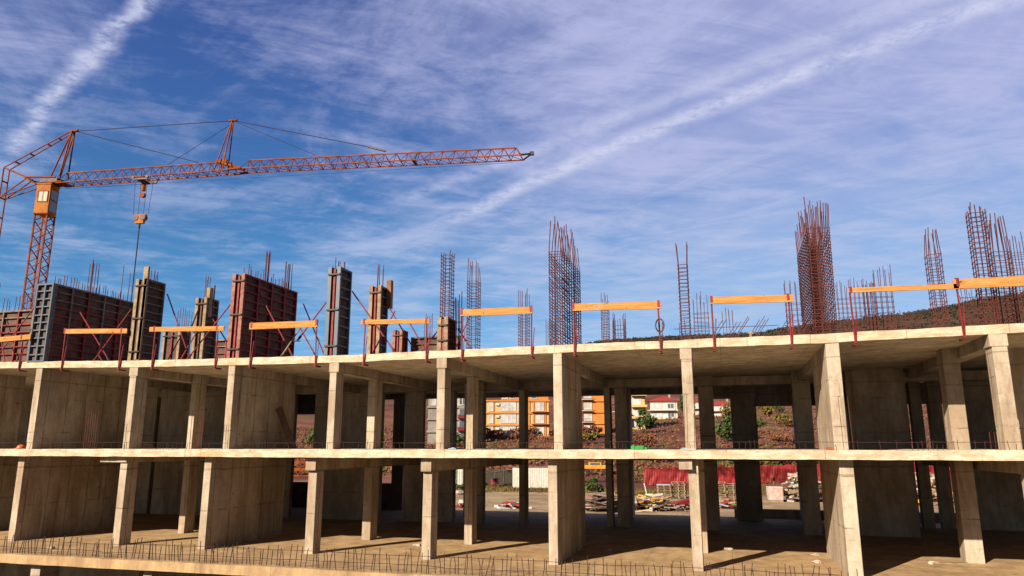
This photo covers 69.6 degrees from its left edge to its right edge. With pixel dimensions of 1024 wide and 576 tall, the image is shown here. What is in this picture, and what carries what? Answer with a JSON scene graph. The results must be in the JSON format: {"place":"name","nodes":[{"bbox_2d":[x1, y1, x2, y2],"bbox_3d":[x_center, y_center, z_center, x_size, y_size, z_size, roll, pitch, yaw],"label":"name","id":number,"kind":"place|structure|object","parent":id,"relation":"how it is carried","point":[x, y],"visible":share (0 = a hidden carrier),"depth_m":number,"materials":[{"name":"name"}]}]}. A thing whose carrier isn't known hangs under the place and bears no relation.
{"place":"outdoors","nodes":[
{"label":"outdoors","id":0,"kind":"place"},
{"bbox_2d":[0,0,1023,359],"label":"sky","id":1,"kind":"structure","parent":0,"point":[650,126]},
{"bbox_2d":[293,295,1023,516],"bbox_3d":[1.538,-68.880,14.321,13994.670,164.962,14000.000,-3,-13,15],"label":"ground","id":2,"kind":"structure","parent":0,"point":[538,502],"depth_m":153.61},
{"bbox_2d":[0,115,533,309],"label":"tower crane","id":3,"kind":"object","parent":2,"relation":"on","point":[46,198],"visible":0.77,"depth_m":57.42,"materials":[{"name":"orange paint"}]},
{"bbox_2d":[294,459,308,475],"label":"lattice section","id":4,"kind":"object","parent":2,"relation":"on","point":[301,468],"visible":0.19,"depth_m":91.77,"materials":[{"name":"orange paint"}]},
{"bbox_2d":[304,428,313,444],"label":"bush","id":5,"kind":"object","parent":2,"relation":"on","point":[310,436],"visible":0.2,"depth_m":140.94,"materials":[{"name":"green plant"}]},
{"bbox_2d":[427,398,464,443],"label":"apartment block","id":6,"kind":"structure","parent":2,"relation":"on","point":[432,414],"depth_m":167.61,"materials":[{"name":"white paint"}]},
{"bbox_2d":[456,469,463,489],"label":"site container","id":7,"kind":"object","parent":2,"relation":"on","point":[459,476],"visible":0.17,"depth_m":78.86,"materials":[{"name":"metal"}]},
{"bbox_2d":[486,428,506,440],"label":"bush","id":8,"kind":"object","parent":2,"relation":"on","point":[493,433],"visible":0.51,"depth_m":174.45,"materials":[{"name":"orange plant"}]},
{"bbox_2d":[485,467,512,485],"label":"netting fence","id":9,"kind":"object","parent":2,"relation":"on","point":[506,476],"visible":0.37,"depth_m":82.89,"materials":[{"name":"grey fabric"}]},
{"bbox_2d":[0,323,1023,575],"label":"unfinished building","id":10,"kind":"structure","parent":2,"relation":"on","point":[180,467],"depth_m":25.22,"materials":[{"name":"concrete"}]},
{"bbox_2d":[0,334,31,371],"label":"guard rail","id":11,"kind":"object","parent":10,"relation":"attached to","point":[22,337],"visible":1,"depth_m":26.95,"materials":[{"name":"orange wood"}]},
{"bbox_2d":[0,309,33,361],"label":"wall formwork","id":12,"kind":"object","parent":10,"relation":"on","point":[11,322],"depth_m":29.88,"materials":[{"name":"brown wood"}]},
{"bbox_2d":[0,283,33,310],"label":"starter rods","id":13,"kind":"object","parent":12,"relation":"attached to","point":[19,302],"visible":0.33,"depth_m":30.55,"materials":[{"name":"metal"}]},
{"bbox_2d":[27,283,133,362],"bbox_3d":[-16.709,1.659,28.848,0.770,2.918,4.002,-3,-13,15],"label":"wall formwork","id":14,"kind":"object","parent":10,"relation":"on","point":[58,308],"depth_m":28.06,"materials":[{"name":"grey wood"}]},
{"bbox_2d":[54,259,130,300],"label":"starter rods","id":15,"kind":"object","parent":14,"relation":"attached to","point":[91,280],"visible":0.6,"depth_m":29.40,"materials":[{"name":"metal"}]},
{"bbox_2d":[60,328,127,371],"bbox_3d":[-14.713,2.170,26.145,2.766,1.588,0.392,-3,-13,15],"label":"guard rail","id":16,"kind":"object","parent":10,"relation":"on","point":[94,331],"visible":1,"depth_m":26.09,"materials":[{"name":"orange wood"}]},
{"bbox_2d":[79,312,109,360],"bbox_3d":[-15.326,1.818,27.159,1.787,2.005,0.120,-3,-13,15],"label":"push pull prop","id":17,"kind":"object","parent":10,"relation":"on","point":[107,358],"visible":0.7,"depth_m":27.10,"materials":[{"name":"red paint"}]},
{"bbox_2d":[92,309,130,360],"bbox_3d":[-14.984,1.841,27.480,1.678,2.053,0.120,-3,-13,15],"label":"push pull prop","id":18,"kind":"object","parent":10,"relation":"on","point":[111,336],"visible":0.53,"depth_m":27.45,"materials":[{"name":"red paint"}]},
{"bbox_2d":[134,266,149,359],"bbox_3d":[-12.991,0.868,25.915,0.200,3.320,0.090,-3,-13,15],"label":"timber post","id":19,"kind":"object","parent":10,"relation":"on","point":[146,274],"visible":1,"depth_m":25.92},
{"bbox_2d":[127,278,165,360],"bbox_3d":[-13.014,1.177,26.288,0.488,2.909,0.995,-3,-13,15],"label":"column formwork","id":20,"kind":"object","parent":10,"relation":"on","point":[154,297],"depth_m":26.14,"materials":[{"name":"brown wood"}]},
{"bbox_2d":[160,331,190,359],"bbox_3d":[-15.590,3.114,34.109,0.958,2.218,0.805,-3,-13,15],"label":"column formwork","id":21,"kind":"object","parent":10,"relation":"on","point":[169,340],"depth_m":33.97,"materials":[{"name":"brown wood"}]},
{"bbox_2d":[176,308,192,354],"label":"starter rods","id":22,"kind":"object","parent":21,"relation":"attached to","point":[184,324],"visible":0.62,"depth_m":34.27,"materials":[{"name":"metal"}]},
{"bbox_2d":[167,294,190,358],"bbox_3d":[-11.925,1.424,26.470,1.410,2.554,0.120,-3,-13,15],"label":"push pull prop","id":23,"kind":"object","parent":10,"relation":"on","point":[178,325],"visible":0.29,"depth_m":26.53,"materials":[{"name":"red metal"}]},
{"bbox_2d":[149,325,224,370],"bbox_3d":[-11.030,2.024,25.108,3.010,1.547,0.392,-3,-13,15],"label":"guard rail","id":24,"kind":"object","parent":10,"relation":"on","point":[217,328],"visible":1,"depth_m":25.04,"materials":[{"name":"orange wood"}]},
{"bbox_2d":[191,297,218,358],"bbox_3d":[-11.926,1.770,28.604,0.518,2.737,0.805,-3,-13,15],"label":"column formwork","id":25,"kind":"object","parent":10,"relation":"on","point":[205,349],"depth_m":28.47,"materials":[{"name":"brown wood"}]},
{"bbox_2d":[205,287,213,316],"bbox_3d":[-11.827,0.561,28.753,0.200,1.150,0.200,-3,-13,15],"label":"timber stub","id":26,"kind":"object","parent":25,"relation":"attached to","point":[209,292],"visible":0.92,"depth_m":28.73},
{"bbox_2d":[187,304,229,358],"bbox_3d":[-10.400,1.310,25.627,2.147,2.454,0.120,-3,-13,15],"label":"push pull prop","id":27,"kind":"object","parent":10,"relation":"on","point":[189,356],"visible":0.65,"depth_m":25.60,"materials":[{"name":"red paint"}]},
{"bbox_2d":[214,339,227,358],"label":"wall formwork","id":28,"kind":"object","parent":10,"relation":"on","point":[222,350],"depth_m":34.70,"materials":[{"name":"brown wood"}]},
{"bbox_2d":[226,273,297,357],"bbox_3d":[-8.845,1.246,26.314,0.488,2.892,3.345,-3,-13,15],"label":"wall formwork","id":29,"kind":"object","parent":10,"relation":"on","point":[247,306],"depth_m":25.72,"materials":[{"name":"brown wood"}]},
{"bbox_2d":[244,251,292,289],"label":"starter rods","id":30,"kind":"object","parent":29,"relation":"attached to","point":[268,257],"visible":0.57,"depth_m":26.78,"materials":[{"name":"metal"}]},
{"bbox_2d":[258,292,293,355],"bbox_3d":[-8.011,1.265,25.156,1.659,2.399,0.120,-3,-13,15],"label":"push pull prop","id":31,"kind":"object","parent":10,"relation":"on","point":[291,353],"visible":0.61,"depth_m":25.20,"materials":[{"name":"red paint"}]},
{"bbox_2d":[248,319,320,368],"bbox_3d":[-7.392,1.841,24.092,2.594,1.545,0.392,-3,-13,15],"label":"guard rail","id":32,"kind":"object","parent":10,"relation":"attached to","point":[281,325],"visible":1,"depth_m":24.04,"materials":[{"name":"orange wood"}]},
{"bbox_2d":[275,407,296,448],"bbox_3d":[-7.949,4.944,25.944,0.895,1.525,0.140,-3,-13,15],"label":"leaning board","id":33,"kind":"object","parent":10,"relation":"on","point":[286,428],"visible":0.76,"depth_m":25.89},
{"bbox_2d":[324,266,351,355],"bbox_3d":[-5.692,0.803,24.155,0.458,2.910,0.865,-3,-13,15],"label":"column formwork","id":34,"kind":"object","parent":10,"relation":"on","point":[338,310],"depth_m":23.98,"materials":[{"name":"grey metal"}]},
{"bbox_2d":[352,291,395,351],"bbox_3d":[-4.459,1.135,24.047,1.818,2.233,0.120,-3,-13,15],"label":"push pull prop","id":35,"kind":"object","parent":10,"relation":"on","point":[393,349],"visible":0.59,"depth_m":24.00,"materials":[{"name":"red paint"}]},
{"bbox_2d":[367,285,387,353],"bbox_3d":[-4.845,1.359,26.586,0.468,2.840,0.705,-3,-13,15],"label":"column formwork","id":36,"kind":"object","parent":10,"relation":"on","point":[378,310],"depth_m":26.47,"materials":[{"name":"brown wood"}]},
{"bbox_2d":[377,264,383,287],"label":"starter rods","id":37,"kind":"object","parent":36,"relation":"attached to","point":[378,273],"visible":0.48,"depth_m":27.01,"materials":[{"name":"metal"}]},
{"bbox_2d":[386,280,392,308],"bbox_3d":[-4.482,0.239,27.010,0.180,1.050,0.200,-3,-13,15],"label":"timber stub","id":38,"kind":"object","parent":36,"relation":"attached to","point":[389,296],"visible":0.98,"depth_m":26.94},
{"bbox_2d":[361,318,430,365],"bbox_3d":[-3.606,1.658,23.033,2.324,1.466,0.392,-3,-13,15],"label":"guard rail","id":39,"kind":"object","parent":10,"relation":"attached to","point":[364,322],"visible":1,"depth_m":22.97,"materials":[{"name":"orange wood"}]},
{"bbox_2d":[392,329,407,352],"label":"column formwork","id":40,"kind":"object","parent":10,"relation":"on","point":[399,341],"depth_m":31.73,"materials":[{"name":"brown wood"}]},
{"bbox_2d":[411,336,460,351],"bbox_3d":[-3.338,3.055,32.086,2.112,1.830,0.552,-3,-13,15],"label":"wall formwork","id":41,"kind":"object","parent":10,"relation":"on","point":[416,344],"depth_m":32.16,"materials":[{"name":"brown wood"}]},
{"bbox_2d":[437,317,455,350],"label":"column formwork","id":42,"kind":"object","parent":10,"relation":"on","point":[443,331],"depth_m":22.63,"materials":[{"name":"brown wood"}]},
{"bbox_2d":[440,250,454,350],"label":"rebar cage","id":43,"kind":"object","parent":10,"relation":"on","point":[445,284],"visible":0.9,"depth_m":23.08,"materials":[{"name":"metal"}]},
{"bbox_2d":[453,294,461,349],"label":"rebar cage","id":44,"kind":"object","parent":10,"relation":"on","point":[455,304],"visible":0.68,"depth_m":23.17,"materials":[{"name":"metal"}]},
{"bbox_2d":[466,258,480,348],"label":"rebar cage","id":45,"kind":"object","parent":10,"relation":"on","point":[467,306],"visible":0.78,"depth_m":25.68,"materials":[{"name":"metal"}]},
{"bbox_2d":[460,305,534,361],"bbox_3d":[-0.407,1.363,22.169,2.314,1.598,0.392,-3,-13,15],"label":"guard rail","id":46,"kind":"object","parent":10,"relation":"attached to","point":[496,311],"visible":1,"depth_m":22.14,"materials":[{"name":"orange wood"}]},
{"bbox_2d":[518,288,529,345],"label":"rebar cage","id":47,"kind":"object","parent":10,"relation":"on","point":[525,331],"visible":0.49,"depth_m":31.78,"materials":[{"name":"metal"}]},
{"bbox_2d":[548,216,581,344],"bbox_3d":[1.705,0.006,23.432,0.433,4.110,2.999,-3,-13,15],"label":"rebar cage","id":48,"kind":"object","parent":10,"relation":"on","point":[557,279],"visible":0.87,"depth_m":22.81,"materials":[{"name":"metal"}]},
{"bbox_2d":[601,293,609,342],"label":"rebar cage","id":49,"kind":"object","parent":10,"relation":"on","point":[603,329],"visible":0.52,"depth_m":30.77,"materials":[{"name":"metal"}]},
{"bbox_2d":[572,300,662,356],"bbox_3d":[3.049,1.150,21.212,2.589,1.562,0.392,-3,-13,15],"label":"guard rail","id":50,"kind":"object","parent":10,"relation":"attached to","point":[617,306],"visible":1,"depth_m":21.16,"materials":[{"name":"orange wood"}]},
{"bbox_2d":[612,314,626,341],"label":"rebar cage","id":51,"kind":"object","parent":10,"relation":"on","point":[614,327],"visible":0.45,"depth_m":30.88,"materials":[{"name":"metal"}]},
{"bbox_2d":[675,242,691,339],"bbox_3d":[4.915,0.108,21.103,0.337,2.902,0.407,-3,-13,15],"label":"rebar cage","id":52,"kind":"object","parent":10,"relation":"on","point":[680,303],"visible":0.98,"depth_m":21.04,"materials":[{"name":"metal"}]},
{"bbox_2d":[693,291,709,338],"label":"rebar cage","id":53,"kind":"object","parent":10,"relation":"on","point":[701,326],"visible":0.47,"depth_m":29.41,"materials":[{"name":"metal"}]},
{"bbox_2d":[691,315,793,337],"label":"slanting bars","id":54,"kind":"object","parent":10,"relation":"on","point":[747,326],"visible":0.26,"depth_m":32.27,"materials":[{"name":"metal"}]},
{"bbox_2d":[710,293,793,351],"bbox_3d":[6.597,0.938,20.229,2.165,1.540,0.392,-3,-13,15],"label":"guard rail","id":55,"kind":"object","parent":10,"relation":"attached to","point":[787,297],"visible":1,"depth_m":20.17,"materials":[{"name":"orange wood"}]},
{"bbox_2d":[784,280,804,334],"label":"rebar cage","id":56,"kind":"object","parent":10,"relation":"on","point":[797,320],"visible":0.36,"depth_m":28.01,"materials":[{"name":"metal"}]},
{"bbox_2d":[795,197,837,334],"bbox_3d":[8.878,-0.376,21.566,0.681,4.030,3.258,-3,-13,15],"label":"rebar cage","id":57,"kind":"object","parent":10,"relation":"on","point":[813,261],"visible":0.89,"depth_m":20.79,"materials":[{"name":"metal"}]},
{"bbox_2d":[835,277,876,332],"bbox_3d":[12.926,1.237,27.613,1.246,3.318,0.249,-3,-13,15],"label":"rebar cage","id":58,"kind":"object","parent":10,"relation":"on","point":[848,313],"visible":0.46,"depth_m":27.72,"materials":[{"name":"metal"}]},
{"bbox_2d":[862,279,878,330],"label":"rebar cage","id":59,"kind":"object","parent":10,"relation":"on","point":[872,315],"visible":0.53,"depth_m":27.23,"materials":[{"name":"metal"}]},
{"bbox_2d":[873,265,896,330],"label":"rebar cage","id":60,"kind":"object","parent":10,"relation":"on","point":[883,312],"visible":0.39,"depth_m":27.45,"materials":[{"name":"metal"}]},
{"bbox_2d":[848,284,957,346],"bbox_3d":[10.226,0.685,19.231,2.600,1.564,0.392,-3,-13,15],"label":"guard rail","id":61,"kind":"object","parent":10,"relation":"attached to","point":[901,288],"visible":1,"depth_m":19.29,"materials":[{"name":"orange wood"}]},
{"bbox_2d":[884,310,922,329],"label":"rebar cage","id":62,"kind":"object","parent":10,"relation":"on","point":[906,323],"visible":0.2,"depth_m":30.03,"materials":[{"name":"metal"}]},
{"bbox_2d":[924,228,950,327],"bbox_3d":[12.545,-0.099,21.799,0.368,3.442,0.497,-3,-13,15],"label":"rebar cage","id":63,"kind":"object","parent":10,"relation":"on","point":[935,295],"visible":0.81,"depth_m":21.79,"materials":[{"name":"metal"}]},
{"bbox_2d":[932,562,969,564],"bbox_3d":[11.739,7.378,19.766,0.922,0.040,0.184,-1,-12,3],"label":"floor board","id":64,"kind":"object","parent":10,"relation":"on","point":[956,563],"visible":1,"depth_m":19.68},
{"bbox_2d":[965,202,1001,324],"bbox_3d":[12.231,-0.603,19.166,0.388,3.311,0.428,-3,-13,15],"label":"rebar cage","id":65,"kind":"object","parent":10,"relation":"on","point":[982,263],"visible":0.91,"depth_m":19.11,"materials":[{"name":"metal"}]},
{"bbox_2d":[952,276,1023,340],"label":"guard rail","id":66,"kind":"object","parent":10,"relation":"attached to","point":[994,282],"visible":1,"depth_m":18.69,"materials":[{"name":"orange wood"}]},
{"bbox_2d":[959,287,1016,325],"bbox_3d":[17.204,1.185,26.571,1.652,2.886,0.258,-3,-13,15],"label":"rebar cage","id":67,"kind":"object","parent":10,"relation":"on","point":[971,308],"visible":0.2,"depth_m":26.75,"materials":[{"name":"metal"}]},
{"bbox_2d":[985,213,1020,323],"bbox_3d":[14.211,-0.341,21.376,0.469,3.699,0.512,-3,-13,15],"label":"rebar cage","id":68,"kind":"object","parent":10,"relation":"on","point":[1002,275],"visible":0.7,"depth_m":21.30,"materials":[{"name":"metal"}]},
{"bbox_2d":[1005,231,1023,322],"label":"rebar cage","id":69,"kind":"object","parent":10,"relation":"on","point":[1016,268],"visible":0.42,"depth_m":26.77,"materials":[{"name":"metal"}]},
{"bbox_2d":[494,501,532,508],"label":"rubble heap","id":70,"kind":"object","parent":2,"relation":"on","point":[508,505],"visible":0.95,"depth_m":56.64,"materials":[{"name":"white wood"}]},
{"bbox_2d":[486,397,549,438],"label":"apartment block","id":71,"kind":"structure","parent":2,"relation":"on","point":[503,414],"depth_m":186.96,"materials":[{"name":"orange paint"}]},
{"bbox_2d":[500,426,515,434],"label":"window","id":72,"kind":"structure","parent":71,"relation":"in","point":[505,428],"depth_m":186.33,"materials":[{"name":"white paint"}]},
{"bbox_2d":[500,414,515,422],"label":"window","id":73,"kind":"structure","parent":71,"relation":"in","point":[504,418],"depth_m":186.87,"materials":[{"name":"glass"}]},
{"bbox_2d":[500,402,515,410],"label":"window","id":74,"kind":"structure","parent":71,"relation":"in","point":[504,406],"depth_m":187.51,"materials":[{"name":"glass"}]},
{"bbox_2d":[535,414,543,422],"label":"window","id":75,"kind":"structure","parent":71,"relation":"in","point":[539,418],"depth_m":186.83,"materials":[{"name":"glass"}]},
{"bbox_2d":[535,402,543,410],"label":"window","id":76,"kind":"structure","parent":71,"relation":"in","point":[539,406],"depth_m":187.47,"materials":[{"name":"glass"}]},
{"bbox_2d":[509,427,542,438],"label":"bush","id":77,"kind":"object","parent":2,"relation":"on","point":[532,432],"visible":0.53,"depth_m":174.13,"materials":[{"name":"orange plant"}]},
{"bbox_2d":[512,466,547,488],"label":"site container","id":78,"kind":"object","parent":2,"relation":"on","point":[538,476],"visible":0.54,"depth_m":79.83,"materials":[{"name":"metal"}]},
{"bbox_2d":[582,432,600,443],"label":"bush","id":79,"kind":"object","parent":2,"relation":"on","point":[592,436],"visible":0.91,"depth_m":150.64,"materials":[{"name":"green plant"}]},
{"bbox_2d":[582,424,602,433],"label":"bush","id":80,"kind":"object","parent":2,"relation":"on","point":[586,430],"visible":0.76,"depth_m":168.79,"materials":[{"name":"orange plant"}]},
{"bbox_2d":[582,396,604,433],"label":"apartment block","id":81,"kind":"structure","parent":2,"relation":"on","point":[593,410],"depth_m":181.37,"materials":[{"name":"orange paint"}]},
{"bbox_2d":[585,477,604,492],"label":"bush","id":82,"kind":"object","parent":2,"relation":"on","point":[593,486],"visible":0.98,"depth_m":72.08,"materials":[{"name":"green plant"}]},
{"bbox_2d":[584,462,605,474],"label":"yellow machine","id":83,"kind":"object","parent":2,"relation":"on","point":[594,465],"visible":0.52,"depth_m":92.73,"materials":[{"name":"paint"}]},
{"bbox_2d":[585,491,652,511],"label":"timber pile","id":84,"kind":"object","parent":2,"relation":"on","point":[594,502],"visible":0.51,"depth_m":54.34,"materials":[{"name":"beige wood"}]},
{"bbox_2d":[294,404,946,483],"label":"olive scrub","id":85,"kind":"object","parent":2,"relation":"on","point":[671,443],"visible":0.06,"depth_m":138.67,"materials":[{"name":"green plant"}]},
{"bbox_2d":[294,404,947,481],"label":"dry scrub","id":86,"kind":"object","parent":2,"relation":"on","point":[586,445],"visible":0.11,"depth_m":147.47,"materials":[{"name":"orange plant"}]},
{"bbox_2d":[297,404,947,482],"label":"green scrub","id":87,"kind":"object","parent":2,"relation":"on","point":[638,473],"visible":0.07,"depth_m":150.38,"materials":[{"name":"green plant"}]},
{"bbox_2d":[456,484,821,494],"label":"grass verge","id":88,"kind":"object","parent":2,"relation":"on","point":[490,488],"depth_m":76.94,"materials":[{"name":"green plant"}]},
{"bbox_2d":[631,395,646,429],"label":"apartment block","id":89,"kind":"structure","parent":2,"relation":"on","point":[638,402],"depth_m":190.09,"materials":[{"name":"yellow paint"}]},
{"bbox_2d":[633,433,658,446],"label":"bush","id":90,"kind":"object","parent":2,"relation":"on","point":[647,439],"visible":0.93,"depth_m":135.79,"materials":[{"name":"orange plant"}]},
{"bbox_2d":[635,409,657,433],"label":"bush","id":91,"kind":"object","parent":2,"relation":"on","point":[647,421],"visible":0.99,"depth_m":173.91,"materials":[{"name":"green plant"}]},
{"bbox_2d":[635,493,677,511],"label":"timber pile","id":92,"kind":"object","parent":2,"relation":"on","point":[650,501],"visible":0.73,"depth_m":54.94,"materials":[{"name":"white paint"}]},
{"bbox_2d":[647,395,678,418],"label":"house","id":93,"kind":"structure","parent":2,"relation":"on","point":[662,407],"depth_m":242.13,"materials":[{"name":"white paint"}]},
{"bbox_2d":[641,501,689,510],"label":"timber pile","id":94,"kind":"object","parent":2,"relation":"on","point":[678,507],"visible":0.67,"depth_m":54.90,"materials":[{"name":"beige wood"}]},
{"bbox_2d":[667,498,689,506],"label":"red beam","id":95,"kind":"structure","parent":94,"relation":"on","point":[684,501],"depth_m":55.30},
{"bbox_2d":[714,399,729,415],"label":"house","id":96,"kind":"structure","parent":2,"relation":"on","point":[717,406],"depth_m":248.47,"materials":[{"name":"white paint"}]},
{"bbox_2d":[715,415,731,441],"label":"bush","id":97,"kind":"object","parent":2,"relation":"on","point":[724,429],"visible":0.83,"depth_m":141.33,"materials":[{"name":"green plant"}]},
{"bbox_2d":[719,401,730,416],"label":"bush","id":98,"kind":"object","parent":2,"relation":"on","point":[726,410],"visible":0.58,"depth_m":209.44,"materials":[{"name":"green plant"}]},
{"bbox_2d":[719,496,736,508],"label":"rubble heap","id":99,"kind":"object","parent":2,"relation":"on","point":[724,502],"visible":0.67,"depth_m":56.62,"materials":[{"name":"multicoloured plastic"}]},
{"bbox_2d":[757,406,773,416],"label":"bush","id":100,"kind":"object","parent":2,"relation":"on","point":[768,410],"visible":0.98,"depth_m":210.04,"materials":[{"name":"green plant"}]},
{"bbox_2d":[766,486,783,501],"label":"brick pack","id":101,"kind":"object","parent":2,"relation":"on","point":[774,493],"visible":1,"depth_m":63.36,"materials":[{"name":"white paint"}]},
{"bbox_2d":[768,432,794,444],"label":"bush","id":102,"kind":"object","parent":2,"relation":"on","point":[787,437],"visible":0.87,"depth_m":127.79,"materials":[{"name":"orange plant"}]},
{"bbox_2d":[771,414,792,425],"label":"bush","id":103,"kind":"object","parent":2,"relation":"on","point":[781,418],"visible":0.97,"depth_m":171.79,"materials":[{"name":"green plant"}]},
{"bbox_2d":[767,443,817,465],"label":"bush","id":104,"kind":"object","parent":2,"relation":"on","point":[784,462],"visible":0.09,"depth_m":85.64,"materials":[{"name":"orange plant"}]},
{"bbox_2d":[644,462,950,484],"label":"tarpaulin fence","id":105,"kind":"object","parent":2,"relation":"on","point":[653,476],"visible":0.29,"depth_m":81.49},
{"bbox_2d":[781,472,822,501],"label":"rubble heap","id":106,"kind":"object","parent":2,"relation":"on","point":[792,484],"visible":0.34,"depth_m":63.66,"materials":[{"name":"beige stone"}]},
{"bbox_2d":[585,291,1023,343],"bbox_3d":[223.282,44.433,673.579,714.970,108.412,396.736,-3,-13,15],"label":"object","id":107,"kind":"object","parent":2,"relation":"on","point":[843,325],"visible":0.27,"depth_m":721.82,"materials":[{"name":"plant"}]},
{"bbox_2d":[915,472,953,504],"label":"rubble heap","id":108,"kind":"object","parent":2,"relation":"on","point":[933,487],"visible":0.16,"depth_m":60.06,"materials":[{"name":"yellow paint"}]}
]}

